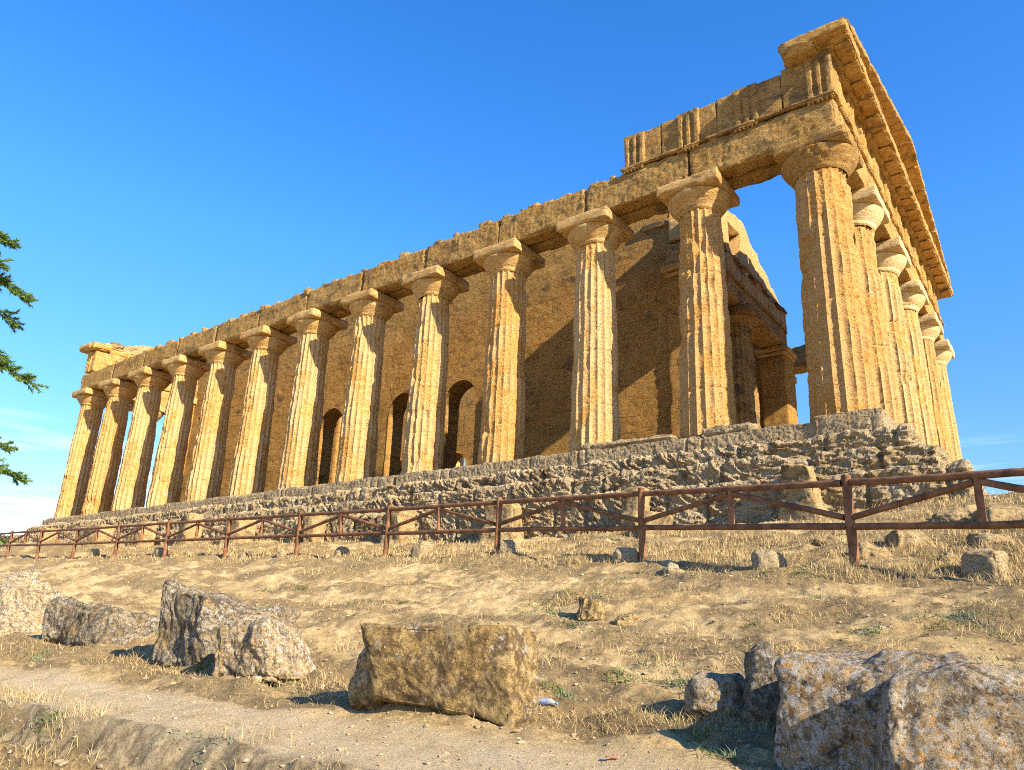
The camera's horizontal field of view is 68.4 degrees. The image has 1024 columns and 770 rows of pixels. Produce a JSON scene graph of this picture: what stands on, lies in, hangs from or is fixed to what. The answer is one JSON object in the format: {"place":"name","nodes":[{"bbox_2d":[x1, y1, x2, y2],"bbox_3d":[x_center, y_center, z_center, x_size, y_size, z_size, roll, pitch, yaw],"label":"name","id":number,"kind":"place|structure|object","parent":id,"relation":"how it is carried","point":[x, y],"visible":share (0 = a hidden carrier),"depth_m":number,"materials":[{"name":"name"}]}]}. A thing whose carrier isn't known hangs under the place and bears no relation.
{"place":"outdoors","nodes":[
{"label":"outdoors","id":0,"kind":"place"},
{"bbox_2d":[0,492,1023,769],"bbox_3d":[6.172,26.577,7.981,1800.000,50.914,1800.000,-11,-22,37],"label":"ground","id":1,"kind":"structure","parent":0,"point":[122,732],"depth_m":6.96,"materials":[{"name":"soil"}]},
{"bbox_2d":[0,534,9,544],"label":"bush","id":2,"kind":"object","parent":1,"relation":"on","point":[4,542],"visible":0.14,"depth_m":40.85,"materials":[{"name":"green plant"}]},
{"bbox_2d":[0,231,51,485],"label":"conifer tree","id":3,"kind":"object","parent":1,"relation":"on","point":[5,360],"visible":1,"depth_m":9.03,"materials":[{"name":"green plant"}]},
{"bbox_2d":[0,569,61,636],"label":"boulder","id":4,"kind":"object","parent":1,"relation":"on","point":[26,596],"visible":0.71,"depth_m":11.48,"materials":[{"name":"beige stone"}]},
{"bbox_2d":[36,528,56,543],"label":"column fragment","id":5,"kind":"object","parent":1,"relation":"on","point":[47,534],"depth_m":33.16,"materials":[{"name":"stone"}]},
{"bbox_2d":[53,759,68,765],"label":"stone","id":6,"kind":"object","parent":1,"relation":"on","point":[61,761],"visible":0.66,"depth_m":4.90,"materials":[{"name":"stone"}]},
{"bbox_2d":[89,548,102,556],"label":"kerb stone","id":7,"kind":"object","parent":1,"relation":"on","point":[95,552],"visible":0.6,"depth_m":26.27,"materials":[{"name":"stone"}]},
{"bbox_2d":[82,524,115,546],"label":"column fragment","id":8,"kind":"object","parent":1,"relation":"on","point":[102,537],"depth_m":30.02,"materials":[{"name":"stone"}]},
{"bbox_2d":[41,596,159,645],"bbox_3d":[-5.222,3.174,9.871,1.961,0.741,1.011,-9,-20,30],"label":"stone block","id":9,"kind":"object","parent":1,"relation":"on","point":[67,621],"depth_m":9.62,"materials":[{"name":"grey stone"}]},
{"bbox_2d":[126,521,158,546],"bbox_3d":[-13.863,5.723,28.194,1.173,1.200,0.677,-11,-22,37],"label":"column fragment","id":10,"kind":"object","parent":1,"relation":"on","point":[148,535],"depth_m":27.93,"materials":[{"name":"stone"}]},
{"bbox_2d":[152,547,168,556],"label":"kerb stone","id":11,"kind":"object","parent":1,"relation":"on","point":[158,552],"visible":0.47,"depth_m":23.17,"materials":[{"name":"stone"}]},
{"bbox_2d":[172,513,203,546],"bbox_3d":[-11.288,5.178,26.248,0.910,1.377,0.706,-11,-22,37],"label":"column fragment","id":12,"kind":"object","parent":1,"relation":"on","point":[189,533],"depth_m":26.04,"materials":[{"name":"stone"}]},
{"bbox_2d":[151,580,300,667],"bbox_3d":[-3.105,2.618,8.189,1.118,0.915,1.208,-11,-22,37],"label":"stone block","id":13,"kind":"object","parent":1,"relation":"on","point":[193,619],"depth_m":7.79,"materials":[{"name":"grey stone"}]},
{"bbox_2d":[219,520,256,544],"bbox_3d":[-8.844,4.864,24.247,1.063,1.119,0.737,-6,-19,25],"label":"column fragment","id":14,"kind":"object","parent":1,"relation":"on","point":[248,531],"depth_m":24.04,"materials":[{"name":"stone"}]},
{"bbox_2d":[238,552,248,559],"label":"kerb stone","id":15,"kind":"object","parent":1,"relation":"on","point":[242,555],"visible":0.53,"depth_m":20.10,"materials":[{"name":"stone"}]},
{"bbox_2d":[252,676,261,682],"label":"stone","id":16,"kind":"object","parent":1,"relation":"on","point":[257,678],"visible":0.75,"depth_m":6.36,"materials":[{"name":"stone"}]},
{"bbox_2d":[212,611,315,685],"bbox_3d":[-2.268,2.421,6.921,0.918,0.657,0.673,-8,-20,30],"label":"boulder","id":17,"kind":"object","parent":1,"relation":"on","point":[268,647],"visible":0.84,"depth_m":6.68,"materials":[{"name":"grey stone"}]},
{"bbox_2d":[275,549,286,557],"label":"kerb stone","id":18,"kind":"object","parent":1,"relation":"on","point":[281,552],"visible":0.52,"depth_m":18.60,"materials":[{"name":"stone"}]},
{"bbox_2d":[286,518,302,543],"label":"column fragment","id":19,"kind":"object","parent":1,"relation":"on","point":[294,524],"depth_m":22.25,"materials":[{"name":"stone"}]},
{"bbox_2d":[303,515,325,541],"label":"column fragment","id":20,"kind":"object","parent":1,"relation":"on","point":[308,521],"depth_m":21.74,"materials":[{"name":"stone"}]},
{"bbox_2d":[334,546,350,555],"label":"kerb stone","id":21,"kind":"object","parent":1,"relation":"on","point":[341,550],"visible":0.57,"depth_m":17.50,"materials":[{"name":"stone"}]},
{"bbox_2d":[380,506,416,543],"bbox_3d":[-3.026,3.842,19.823,0.816,1.315,0.687,-11,-22,37],"label":"column fragment","id":22,"kind":"object","parent":1,"relation":"on","point":[398,516],"depth_m":19.64,"materials":[{"name":"stone"}]},
{"bbox_2d":[411,541,433,556],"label":"kerb stone","id":23,"kind":"object","parent":1,"relation":"on","point":[420,548],"visible":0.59,"depth_m":15.97,"materials":[{"name":"stone"}]},
{"bbox_2d":[348,622,538,728],"bbox_3d":[-0.557,1.939,5.106,1.535,0.632,0.616,-10,-21,33],"label":"stone block","id":24,"kind":"object","parent":1,"relation":"on","point":[489,673],"depth_m":4.83,"materials":[{"name":"beige stone"}]},
{"bbox_2d":[0,16,987,547],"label":"ruined temple","id":25,"kind":"structure","parent":1,"relation":"on","point":[614,334],"depth_m":23.06,"materials":[{"name":"stone"}]},
{"bbox_2d":[477,498,524,542],"bbox_3d":[-0.212,3.339,17.756,1.063,1.298,0.888,-8,-20,28],"label":"column fragment","id":26,"kind":"object","parent":1,"relation":"on","point":[510,510],"depth_m":17.47,"materials":[{"name":"stone"}]},
{"bbox_2d":[26,530,993,768],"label":"grey weeds","id":27,"kind":"object","parent":1,"relation":"on","point":[736,748],"visible":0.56,"depth_m":6.07,"materials":[{"name":"plant"}]},
{"bbox_2d":[499,540,520,553],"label":"kerb stone","id":28,"kind":"object","parent":1,"relation":"on","point":[512,545],"visible":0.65,"depth_m":13.78,"materials":[{"name":"stone"}]},
{"bbox_2d":[0,468,1023,566],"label":"timber fence","id":29,"kind":"object","parent":1,"relation":"on","point":[977,480],"visible":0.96,"depth_m":11.49,"materials":[{"name":"brown wood"}]},
{"bbox_2d":[0,496,1023,769],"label":"pebbles","id":30,"kind":"object","parent":1,"relation":"on","point":[100,766],"visible":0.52,"depth_m":5.72,"materials":[{"name":"stone"}]},
{"bbox_2d":[27,510,1021,765],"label":"green weeds","id":31,"kind":"object","parent":1,"relation":"on","point":[619,672],"visible":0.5,"depth_m":5.79,"materials":[{"name":"plant"}]},
{"bbox_2d":[539,698,558,704],"bbox_3d":[0.244,2.209,5.253,0.165,0.053,0.052,-6,-20,25],"label":"plastic bottle","id":32,"kind":"object","parent":1,"relation":"on","point":[545,701],"visible":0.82,"depth_m":5.23,"materials":[{"name":"white"}]},
{"bbox_2d":[576,597,605,621],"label":"stone","id":33,"kind":"object","parent":1,"relation":"on","point":[593,609],"visible":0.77,"depth_m":8.38,"materials":[{"name":"beige stone"}]},
{"bbox_2d":[612,547,638,562],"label":"kerb stone","id":34,"kind":"object","parent":1,"relation":"on","point":[622,554],"visible":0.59,"depth_m":11.59,"materials":[{"name":"stone"}]},
{"bbox_2d":[613,613,638,626],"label":"stone","id":35,"kind":"object","parent":1,"relation":"on","point":[622,620],"visible":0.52,"depth_m":7.91,"materials":[{"name":"beige stone"}]},
{"bbox_2d":[618,486,650,525],"bbox_3d":[2.537,2.675,15.573,0.674,1.128,0.640,-11,-22,37],"label":"column fragment","id":36,"kind":"object","parent":1,"relation":"on","point":[629,506],"depth_m":15.43,"materials":[{"name":"stone"}]},
{"bbox_2d":[637,511,673,538],"bbox_3d":[2.768,2.805,14.539,0.712,0.727,0.631,-3,-18,15],"label":"column fragment","id":37,"kind":"object","parent":1,"relation":"on","point":[667,520],"depth_m":14.30,"materials":[{"name":"stone"}]},
{"bbox_2d":[662,562,684,575],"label":"kerb stone","id":38,"kind":"object","parent":1,"relation":"on","point":[670,568],"visible":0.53,"depth_m":10.39,"materials":[{"name":"stone"}]},
{"bbox_2d":[682,671,744,718],"bbox_3d":[1.242,1.931,4.639,0.425,0.307,0.417,-5,-19,20],"label":"boulder","id":39,"kind":"object","parent":1,"relation":"on","point":[705,693],"visible":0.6,"depth_m":4.50,"materials":[{"name":"grey stone"}]},
{"bbox_2d":[739,641,780,724],"bbox_3d":[1.520,1.757,4.419,0.367,0.480,0.396,-4,-19,19],"label":"boulder","id":40,"kind":"object","parent":1,"relation":"on","point":[761,692],"visible":0.58,"depth_m":4.32,"materials":[{"name":"grey stone"}]},
{"bbox_2d":[751,548,787,569],"bbox_3d":[3.243,2.249,9.485,0.426,0.362,0.401,-11,-22,37],"label":"kerb stone","id":41,"kind":"object","parent":1,"relation":"on","point":[763,558],"visible":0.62,"depth_m":9.38,"materials":[{"name":"stone"}]},
{"bbox_2d":[778,463,827,520],"bbox_3d":[5.299,2.056,13.688,0.953,1.298,0.857,-11,-22,37],"label":"column fragment","id":42,"kind":"object","parent":1,"relation":"on","point":[791,473],"depth_m":13.55,"materials":[{"name":"stone"}]},
{"bbox_2d":[811,535,846,545],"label":"bedded rock","id":43,"kind":"object","parent":1,"relation":"on","point":[818,541],"visible":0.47,"depth_m":10.48,"materials":[{"name":"stone"}]},
{"bbox_2d":[858,541,892,560],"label":"bedded rock","id":44,"kind":"object","parent":1,"relation":"on","point":[867,550],"visible":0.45,"depth_m":9.41,"materials":[{"name":"stone"}]},
{"bbox_2d":[773,649,1023,769],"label":"boulder","id":45,"kind":"object","parent":1,"relation":"on","point":[888,709],"visible":1,"depth_m":3.17,"materials":[{"name":"grey stone"}]},
{"bbox_2d":[885,530,935,547],"bbox_3d":[5.147,2.052,9.731,0.592,0.405,0.444,-5,-19,21],"label":"bedded rock","id":46,"kind":"object","parent":1,"relation":"on","point":[904,538],"visible":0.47,"depth_m":9.62,"materials":[{"name":"stone"}]},
{"bbox_2d":[938,552,961,562],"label":"bedded rock","id":47,"kind":"object","parent":1,"relation":"on","point":[947,556],"visible":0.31,"depth_m":8.70,"materials":[{"name":"stone"}]},
{"bbox_2d":[931,504,976,521],"bbox_3d":[6.289,1.863,10.609,0.719,0.391,0.535,-11,-22,37],"label":"bedded rock","id":48,"kind":"object","parent":1,"relation":"on","point":[956,514],"visible":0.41,"depth_m":10.47,"materials":[{"name":"stone"}]},
{"bbox_2d":[961,548,1009,579],"bbox_3d":[5.013,1.928,7.950,0.356,0.437,0.460,12,-20,-28],"label":"rock","id":49,"kind":"object","parent":1,"relation":"on","point":[978,561],"visible":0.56,"depth_m":7.86,"materials":[{"name":"stone"}]},
{"bbox_2d":[966,532,1013,547],"bbox_3d":[5.796,1.916,9.120,0.544,0.278,0.443,-11,-22,37],"label":"bedded rock","id":50,"kind":"object","parent":1,"relation":"on","point":[973,538],"visible":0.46,"depth_m":9.06,"materials":[{"name":"stone"}]},
{"bbox_2d":[973,504,1023,521],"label":"bedded rock","id":51,"kind":"object","parent":1,"relation":"on","point":[997,511],"visible":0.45,"depth_m":9.76,"materials":[{"name":"stone"}]},
{"bbox_2d":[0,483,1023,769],"bbox_3d":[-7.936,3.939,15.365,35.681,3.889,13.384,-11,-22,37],"label":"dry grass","id":52,"kind":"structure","parent":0,"point":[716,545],"depth_m":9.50,"materials":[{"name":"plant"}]},
{"bbox_2d":[0,0,1023,544],"label":"sky","id":53,"kind":"structure","parent":0,"point":[170,169],"materials":[{"name":"blue"}]}
]}

